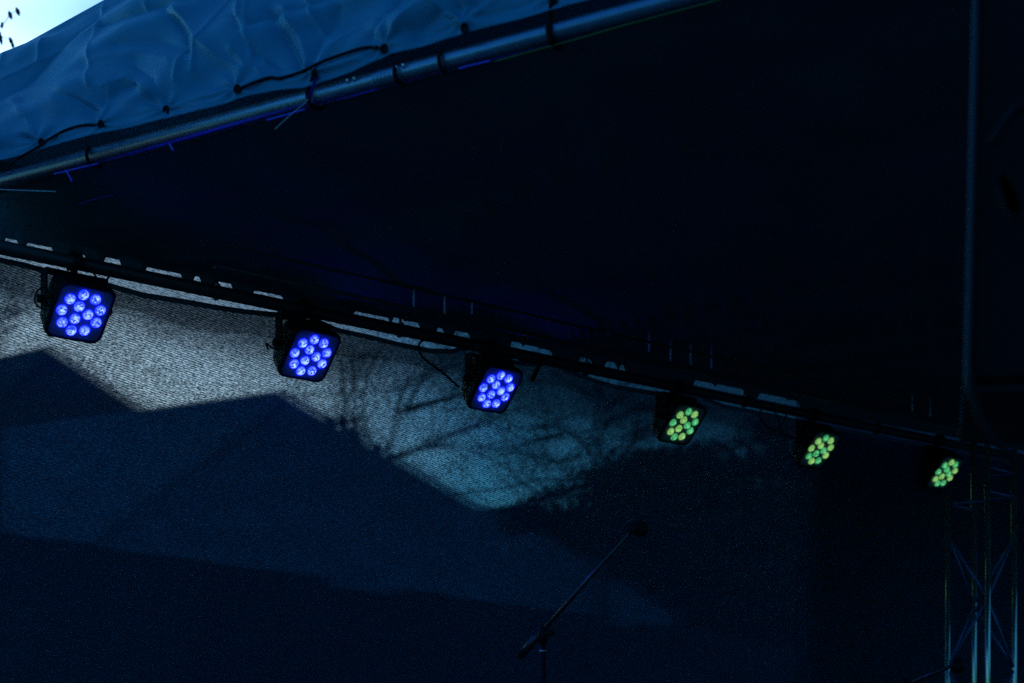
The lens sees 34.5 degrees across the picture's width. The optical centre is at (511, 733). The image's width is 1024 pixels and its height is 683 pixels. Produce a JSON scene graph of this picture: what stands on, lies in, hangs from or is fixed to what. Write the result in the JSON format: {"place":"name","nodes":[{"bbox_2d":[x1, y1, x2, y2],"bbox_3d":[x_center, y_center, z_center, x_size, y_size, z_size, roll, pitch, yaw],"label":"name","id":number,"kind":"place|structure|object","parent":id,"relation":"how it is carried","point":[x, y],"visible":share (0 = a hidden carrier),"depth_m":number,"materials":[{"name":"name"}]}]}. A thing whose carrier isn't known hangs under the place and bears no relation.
{"place":"outdoors","nodes":[
{"label":"outdoors","id":0,"kind":"place"},
{"bbox_2d":[0,0,102,52],"label":"sky","id":1,"kind":"structure","parent":0,"point":[36,17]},
{"bbox_2d":[0,257,1023,682],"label":"backdrop","id":2,"kind":"structure","parent":0,"point":[192,491],"depth_m":6.59,"materials":[{"name":"blue"}]},
{"label":"ground","id":3,"kind":"structure","parent":0,"visible":0},
{"bbox_2d":[0,7,19,47],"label":"tree","id":4,"kind":"object","parent":3,"relation":"on","point":[17,10],"visible":0.99,"depth_m":9.00,"materials":[{"name":"black plant"}]},
{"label":"stage floor","id":5,"kind":"structure","parent":3,"relation":"on","visible":0},
{"bbox_2d":[0,161,795,417],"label":"truss","id":6,"kind":"object","parent":5,"relation":"on","point":[145,288],"visible":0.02,"depth_m":6.67,"materials":[{"name":"metal"}]},
{"bbox_2d":[516,528,633,682],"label":"microphone stand","id":7,"kind":"object","parent":5,"relation":"on","point":[540,635],"visible":1,"depth_m":4.99,"materials":[{"name":"black metal"}]},
{"bbox_2d":[628,521,648,537],"bbox_3d":[0.371,-0.602,4.831,0.049,0.058,0.180,0,0,9],"label":"microphone","id":8,"kind":"object","parent":7,"relation":"attached to","point":[641,529],"visible":0.98,"depth_m":4.78,"materials":[{"name":"black metal"}]},
{"bbox_2d":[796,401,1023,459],"bbox_3d":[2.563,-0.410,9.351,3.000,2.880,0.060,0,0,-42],"label":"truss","id":9,"kind":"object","parent":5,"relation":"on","point":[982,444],"visible":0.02,"depth_m":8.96,"materials":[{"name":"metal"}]},
{"bbox_2d":[899,665,949,682],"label":"microphone stand","id":10,"kind":"object","parent":5,"relation":"on","point":[931,674],"visible":0.78,"depth_m":5.49,"materials":[{"name":"black metal"}]},
{"bbox_2d":[950,658,965,673],"bbox_3d":[1.422,-0.217,5.270,0.049,0.058,0.180,0,0,13],"label":"microphone","id":11,"kind":"object","parent":10,"relation":"attached to","point":[957,665],"visible":1,"depth_m":5.19,"materials":[{"name":"black metal"}]},
{"bbox_2d":[944,443,1016,682],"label":"truss tower","id":12,"kind":"structure","parent":5,"relation":"on","point":[986,590],"depth_m":8.11,"materials":[{"name":"metal"}]},
{"bbox_3d":[-1.927,-0.324,5.144,0.240,2.748,0.240,0,0,0],"label":"support pole","id":13,"kind":"object","parent":5,"relation":"on","visible":0},
{"bbox_2d":[0,240,1023,459],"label":"lighting bar","id":14,"kind":"object","parent":13,"relation":"hanging from","point":[218,291],"visible":0.94,"depth_m":6.54,"materials":[{"name":"black metal"}]},
{"bbox_2d":[36,251,115,343],"bbox_3d":[-1.463,-1.468,5.526,0.266,0.293,0.214,0,0,-42],"label":"par light","id":15,"kind":"object","parent":14,"relation":"hanging from","point":[77,305],"visible":0.98,"depth_m":5.48,"materials":[{"name":"black paint"}]},
{"bbox_2d":[34,286,47,309],"bbox_3d":[-1.551,-1.435,5.427,0.048,0.080,0.006,0,0,-42],"label":"safety loop","id":16,"kind":"object","parent":15,"relation":"attached to","point":[40,288],"visible":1,"depth_m":5.42,"materials":[{"name":"black metal"}]},
{"bbox_2d":[91,266,112,281],"bbox_3d":[-1.381,-1.544,5.553,0.081,0.048,0.007,0,0,-42],"label":"light cable","id":17,"kind":"object","parent":15,"relation":"attached to","point":[106,279],"visible":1,"depth_m":5.55,"materials":[{"name":"black rubber"}]},
{"bbox_2d":[272,300,340,381],"bbox_3d":[-0.774,-1.468,6.143,0.266,0.293,0.214,0,0,-42],"label":"par light","id":18,"kind":"object","parent":14,"relation":"hanging from","point":[307,350],"visible":0.98,"depth_m":6.09,"materials":[{"name":"black paint"}]},
{"bbox_2d":[265,343,278,349],"bbox_3d":[-0.878,-1.413,6.029,0.057,0.024,0.007,0,0,-42],"label":"light cable","id":19,"kind":"object","parent":18,"relation":"attached to","point":[267,345],"visible":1,"depth_m":6.02,"materials":[{"name":"black rubber"}]},
{"bbox_2d":[418,338,459,387],"bbox_3d":[-0.291,-1.478,6.555,0.213,0.182,0.009,0,0,-42],"label":"light cable","id":20,"kind":"object","parent":14,"relation":"hanging from","point":[433,365],"visible":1,"depth_m":6.53,"materials":[{"name":"black rubber"}]},
{"bbox_2d":[462,339,522,413],"bbox_3d":[-0.091,-1.468,6.754,0.266,0.293,0.214,0,0,-42],"label":"par light","id":21,"kind":"object","parent":14,"relation":"hanging from","point":[491,384],"visible":0.99,"depth_m":6.70,"materials":[{"name":"black paint"}]},
{"bbox_2d":[530,357,544,381],"bbox_3d":[0.107,-1.525,6.911,0.079,0.112,0.020,0,0,-42],"label":"hanging strap","id":22,"kind":"object","parent":14,"relation":"hanging from","point":[536,370],"visible":1,"depth_m":6.90,"materials":[{"name":"black fabric"}]},
{"bbox_2d":[652,379,706,445],"bbox_3d":[0.750,-1.468,7.507,0.266,0.293,0.214,0,0,-42],"label":"par light","id":23,"kind":"object","parent":14,"relation":"hanging from","point":[677,419],"visible":1,"depth_m":7.45,"materials":[{"name":"black paint"}]},
{"bbox_2d":[758,408,800,438],"bbox_3d":[1.316,-1.519,8.007,0.367,0.159,0.008,0,0,-42],"label":"light cable","id":24,"kind":"object","parent":14,"relation":"hanging from","point":[779,426],"visible":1,"depth_m":7.98,"materials":[{"name":"black rubber"}]},
{"bbox_2d":[791,408,841,468],"bbox_3d":[1.496,-1.468,8.174,0.266,0.293,0.214,0,0,-42],"label":"par light","id":25,"kind":"object","parent":14,"relation":"hanging from","point":[815,445],"visible":0.99,"depth_m":8.12,"materials":[{"name":"black paint"}]},
{"bbox_2d":[919,434,964,489],"bbox_3d":[2.306,-1.468,8.898,0.266,0.293,0.214,0,0,-42],"label":"par light","id":26,"kind":"object","parent":14,"relation":"hanging from","point":[940,468],"visible":0.98,"depth_m":8.84,"materials":[{"name":"black paint"}]},
{"bbox_3d":[3.103,-0.324,9.647,0.240,2.748,0.240,0,0,0],"label":"support pole","id":27,"kind":"object","parent":5,"relation":"on","visible":0},
{"bbox_2d":[0,0,1023,450],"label":"roof lining","id":28,"kind":"object","parent":27,"relation":"attached to","point":[778,184],"visible":0.92,"depth_m":5.26,"materials":[{"name":"fabric"}]},
{"bbox_2d":[77,194,114,204],"bbox_3d":[-1.330,-1.706,5.269,0.152,0.014,0.005,0,0,26],"label":"lining cord","id":29,"kind":"object","parent":28,"relation":"attached to","point":[95,198],"visible":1,"depth_m":5.27,"materials":[{"name":"fabric"}]},
{"bbox_2d":[214,241,961,429],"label":"roof beam","id":30,"kind":"structure","parent":28,"relation":"attached to","point":[392,304],"depth_m":6.41,"materials":[{"name":"metal"}]},
{"bbox_3d":[-2.228,-0.048,5.658,0.200,3.396,0.200,0,0,0],"label":"roof post","id":31,"kind":"object","parent":3,"relation":"on","visible":0},
{"bbox_2d":[0,0,712,188],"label":"roof pipe","id":32,"kind":"object","parent":31,"relation":"on","point":[561,30],"visible":0.95,"depth_m":4.47,"materials":[{"name":"metal"}]},
{"bbox_2d":[0,189,55,191],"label":"rope","id":33,"kind":"object","parent":32,"relation":"attached to","point":[27,190],"visible":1,"depth_m":5.18,"materials":[{"name":"fabric"}]},
{"bbox_2d":[54,163,98,174],"bbox_3d":[-1.339,-1.734,5.066,0.192,0.009,0.006,0,0,33],"label":"tie strip","id":34,"kind":"object","parent":32,"relation":"attached to","point":[76,168],"visible":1,"depth_m":5.06,"materials":[{"name":"plastic"}]},
{"bbox_2d":[85,145,101,168],"bbox_3d":[-1.281,-1.763,5.050,0.015,0.062,0.074,0,0,24],"label":"elastic tie","id":35,"kind":"object","parent":32,"relation":"attached to","point":[88,147],"visible":0.99,"depth_m":5.02,"materials":[{"name":"black rubber"}]},
{"bbox_2d":[0,59,494,192],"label":"power cable","id":36,"kind":"object","parent":32,"relation":"attached to","point":[376,91],"visible":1,"depth_m":4.69,"materials":[{"name":"black rubber"}]},
{"bbox_2d":[266,108,305,120],"bbox_3d":[-0.632,-1.730,4.613,0.141,0.008,0.006,0,0,33],"label":"tie strip","id":37,"kind":"object","parent":32,"relation":"attached to","point":[287,114],"visible":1,"depth_m":4.61,"materials":[{"name":"plastic"}]},
{"bbox_2d":[305,72,323,110],"bbox_3d":[-0.551,-1.774,4.571,0.036,0.083,0.100,0,0,7],"label":"elastic tie","id":38,"kind":"object","parent":32,"relation":"attached to","point":[309,103],"visible":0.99,"depth_m":4.55,"materials":[{"name":"black rubber"}]},
{"bbox_2d":[0,0,633,165],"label":"roof tarp","id":39,"kind":"object","parent":32,"relation":"on","point":[118,70],"visible":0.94,"depth_m":4.98,"materials":[{"name":"fabric"}]},
{"bbox_2d":[6,124,101,166],"bbox_3d":[-1.411,-1.824,5.093,0.403,0.087,0.030,0,0,28],"label":"bungee","id":40,"kind":"object","parent":39,"relation":"attached to","point":[39,145],"visible":1,"depth_m":5.10,"materials":[{"name":"black rubber"}]},
{"bbox_2d":[238,46,379,90],"bbox_3d":[-0.556,-1.839,4.551,0.512,0.036,0.025,0,0,32],"label":"bungee","id":41,"kind":"object","parent":39,"relation":"attached to","point":[308,67],"visible":1,"depth_m":4.55,"materials":[{"name":"black rubber"}]},
{"bbox_2d":[308,77,317,99],"bbox_3d":[-0.548,-1.770,4.527,0.008,0.048,0.055,0,0,-35],"label":"strap","id":42,"kind":"object","parent":39,"relation":"hanging from","point":[312,87],"visible":1,"depth_m":4.52,"materials":[{"name":"fabric"}]},
{"bbox_2d":[275,99,307,128],"bbox_3d":[-0.611,-1.722,4.581,0.128,0.060,0.003,0,0,35],"label":"cable tie","id":43,"kind":"object","parent":42,"relation":"attached to","point":[291,114],"visible":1,"depth_m":4.58,"materials":[{"name":"plastic"}]},
{"bbox_2d":[392,61,406,87],"bbox_3d":[-0.297,-1.762,4.417,0.014,0.064,0.071,0,0,32],"label":"elastic tie","id":44,"kind":"object","parent":32,"relation":"attached to","point":[397,81],"visible":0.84,"depth_m":4.39,"materials":[{"name":"black rubber"}]},
{"bbox_2d":[437,49,448,73],"bbox_3d":[-0.180,-1.763,4.335,0.015,0.062,0.059,0,0,24],"label":"elastic tie","id":45,"kind":"object","parent":32,"relation":"attached to","point":[440,66],"visible":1,"depth_m":4.31,"materials":[{"name":"black rubber"}]},
{"bbox_2d":[458,60,490,69],"bbox_3d":[-0.097,-1.731,4.269,0.098,0.007,0.006,0,0,33],"label":"tie strip","id":46,"kind":"object","parent":32,"relation":"attached to","point":[475,64],"visible":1,"depth_m":4.27,"materials":[{"name":"plastic"}]},
{"bbox_2d":[545,0,561,51],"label":"elastic tie","id":47,"kind":"object","parent":32,"relation":"attached to","point":[548,31],"visible":0.99,"depth_m":4.13,"materials":[{"name":"black rubber"}]},
{"bbox_2d":[494,0,719,61],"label":"lime cable","id":48,"kind":"object","parent":32,"relation":"attached to","point":[607,30],"visible":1,"depth_m":4.06,"materials":[{"name":"green plastic"}]}
]}

